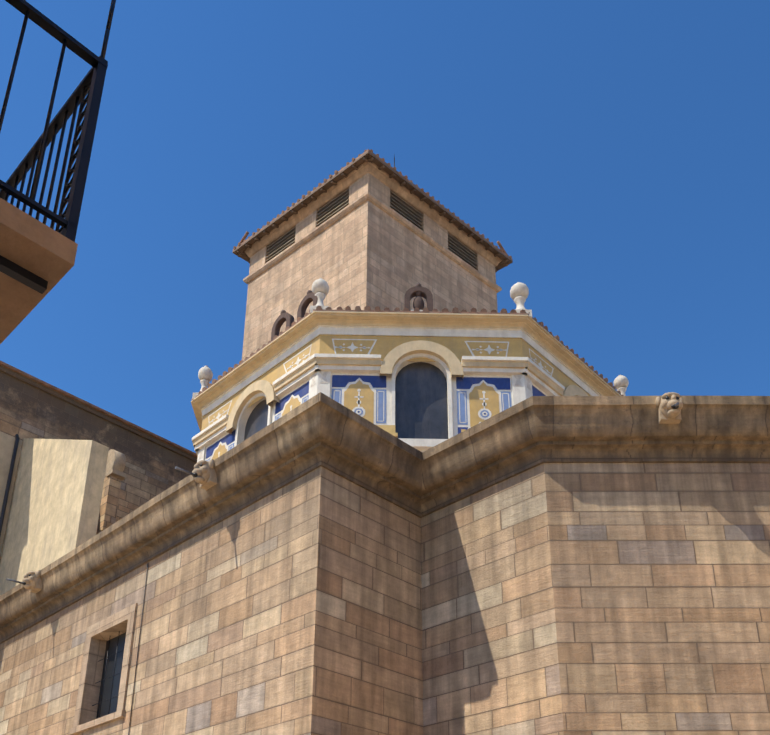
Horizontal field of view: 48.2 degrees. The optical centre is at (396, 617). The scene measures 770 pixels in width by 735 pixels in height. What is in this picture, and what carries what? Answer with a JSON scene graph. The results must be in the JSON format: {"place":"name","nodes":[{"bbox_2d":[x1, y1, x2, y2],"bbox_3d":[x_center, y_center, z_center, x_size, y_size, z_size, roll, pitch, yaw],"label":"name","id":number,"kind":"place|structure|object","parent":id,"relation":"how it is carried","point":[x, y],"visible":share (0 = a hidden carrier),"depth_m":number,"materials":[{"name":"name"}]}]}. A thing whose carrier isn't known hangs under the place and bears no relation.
{"place":"outdoors","nodes":[
{"label":"outdoors","id":0,"kind":"place"},
{"bbox_2d":[0,198,77,343],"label":"balcony slab","id":1,"kind":"structure","parent":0,"point":[37,259],"depth_m":3.43,"materials":[{"name":"beige concrete"}]},
{"bbox_2d":[0,372,195,557],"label":"background wall","id":2,"kind":"structure","parent":0,"point":[29,411],"depth_m":30.78,"materials":[{"name":"brown stone"}]},
{"bbox_2d":[0,434,18,535],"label":"drain pipe","id":3,"kind":"object","parent":2,"relation":"attached to","point":[9,479],"visible":0.94,"depth_m":27.75,"materials":[{"name":"black metal"}]},
{"bbox_2d":[0,431,22,555],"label":"tall wing render","id":4,"kind":"object","parent":2,"relation":"attached to","point":[7,442],"visible":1,"depth_m":27.93,"materials":[{"name":"beige paint"}]},
{"bbox_2d":[0,438,108,595],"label":"buttress","id":5,"kind":"structure","parent":2,"relation":"attached to","point":[54,511],"depth_m":25.28,"materials":[{"name":"beige paint"}]},
{"bbox_2d":[0,361,197,462],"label":"wing eaves","id":6,"kind":"object","parent":2,"relation":"attached to","point":[42,385],"visible":0.44,"depth_m":30.88,"materials":[{"name":"brown stone"}]},
{"bbox_2d":[96,449,125,534],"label":"stone pillar","id":7,"kind":"structure","parent":2,"relation":"attached to","point":[115,475],"depth_m":28.67,"materials":[{"name":"stone"}]},
{"bbox_2d":[0,463,769,734],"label":"church walls","id":8,"kind":"structure","parent":0,"point":[588,599],"depth_m":15.77,"materials":[{"name":"stone"}]},
{"bbox_2d":[69,603,137,734],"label":"window surround","id":9,"kind":"object","parent":8,"relation":"attached to","point":[128,614],"visible":1,"depth_m":19.83,"materials":[{"name":"stone"}]},
{"bbox_2d":[92,631,125,718],"bbox_3d":[-6.545,1.372,20.091,1.700,2.220,0.149,-20,-29,40],"label":"grille window","id":10,"kind":"structure","parent":8,"relation":"attached to","point":[110,680],"depth_m":20.39,"materials":[{"name":"metal"}]},
{"bbox_2d":[128,562,148,734],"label":"cable","id":11,"kind":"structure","parent":8,"relation":"attached to","point":[138,650],"depth_m":19.04,"materials":[{"name":"black rubber"}]},
{"bbox_2d":[0,392,769,643],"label":"cornice","id":12,"kind":"structure","parent":8,"relation":"attached to","point":[318,430],"depth_m":16.59,"materials":[{"name":"stone"}]},
{"bbox_2d":[6,570,41,592],"bbox_3d":[-9.767,-1.028,22.686,0.495,0.540,0.972,-20,-29,40],"label":"gargoyle","id":13,"kind":"object","parent":12,"relation":"attached to","point":[31,581],"visible":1,"depth_m":22.67,"materials":[{"name":"stone"}]},
{"bbox_2d":[175,459,216,489],"bbox_3d":[-4.112,-3.049,17.708,0.495,0.540,0.972,-20,-29,40],"label":"gargoyle","id":14,"kind":"object","parent":12,"relation":"attached to","point":[203,472],"visible":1,"depth_m":17.70,"materials":[{"name":"stone"}]},
{"bbox_2d":[655,392,682,423],"bbox_3d":[5.002,-3.861,15.708,0.495,0.540,0.644,1,-22,-1],"label":"gargoyle","id":15,"kind":"object","parent":12,"relation":"attached to","point":[669,405],"visible":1,"depth_m":15.63,"materials":[{"name":"stone"}]},
{"bbox_2d":[0,0,769,452],"label":"sky","id":16,"kind":"structure","parent":0,"point":[618,151],"materials":[{"name":"blue"}]},
{"label":"ground","id":17,"kind":"structure","parent":0,"visible":0},
{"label":"house","id":18,"kind":"structure","parent":17,"relation":"on","visible":0},
{"bbox_2d":[0,0,115,241],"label":"balcony railing","id":19,"kind":"object","parent":18,"relation":"attached to","point":[91,84],"visible":0.98,"depth_m":3.75,"materials":[{"name":"black metal"}]},
{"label":"low roofs","id":20,"kind":"object","parent":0,"visible":0},
{"bbox_2d":[242,162,501,360],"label":"bell tower","id":21,"kind":"structure","parent":20,"relation":"on","point":[370,234],"depth_m":29.38,"materials":[{"name":"stone"}]},
{"bbox_2d":[232,149,512,272],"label":"tower roof","id":22,"kind":"structure","parent":21,"relation":"on","point":[368,155],"depth_m":30.21,"materials":[{"name":"tile"}]},
{"bbox_2d":[377,425,397,437],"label":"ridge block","id":23,"kind":"structure","parent":20,"relation":"on","point":[390,429],"depth_m":19.26,"materials":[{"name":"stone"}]},
{"bbox_2d":[191,311,620,461],"bbox_3d":[0.463,-2.467,26.969,13.220,6.150,13.220,1,-22,-1],"label":"drum","id":24,"kind":"object","parent":20,"relation":"on","point":[422,382],"visible":0.31,"depth_m":22.04,"materials":[{"name":"beige stone"}]},
{"bbox_2d":[271,283,432,340],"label":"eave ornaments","id":25,"kind":"object","parent":24,"relation":"on","point":[418,291],"visible":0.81,"depth_m":22.57,"materials":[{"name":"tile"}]},
{"bbox_2d":[195,306,623,397],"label":"roof cornice","id":26,"kind":"structure","parent":24,"relation":"on","point":[417,310],"depth_m":22.10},
{"bbox_2d":[192,278,628,399],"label":"ball finials","id":27,"kind":"object","parent":26,"relation":"on","point":[519,292],"visible":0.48,"depth_m":22.56,"materials":[{"name":"white stone"}]}
]}

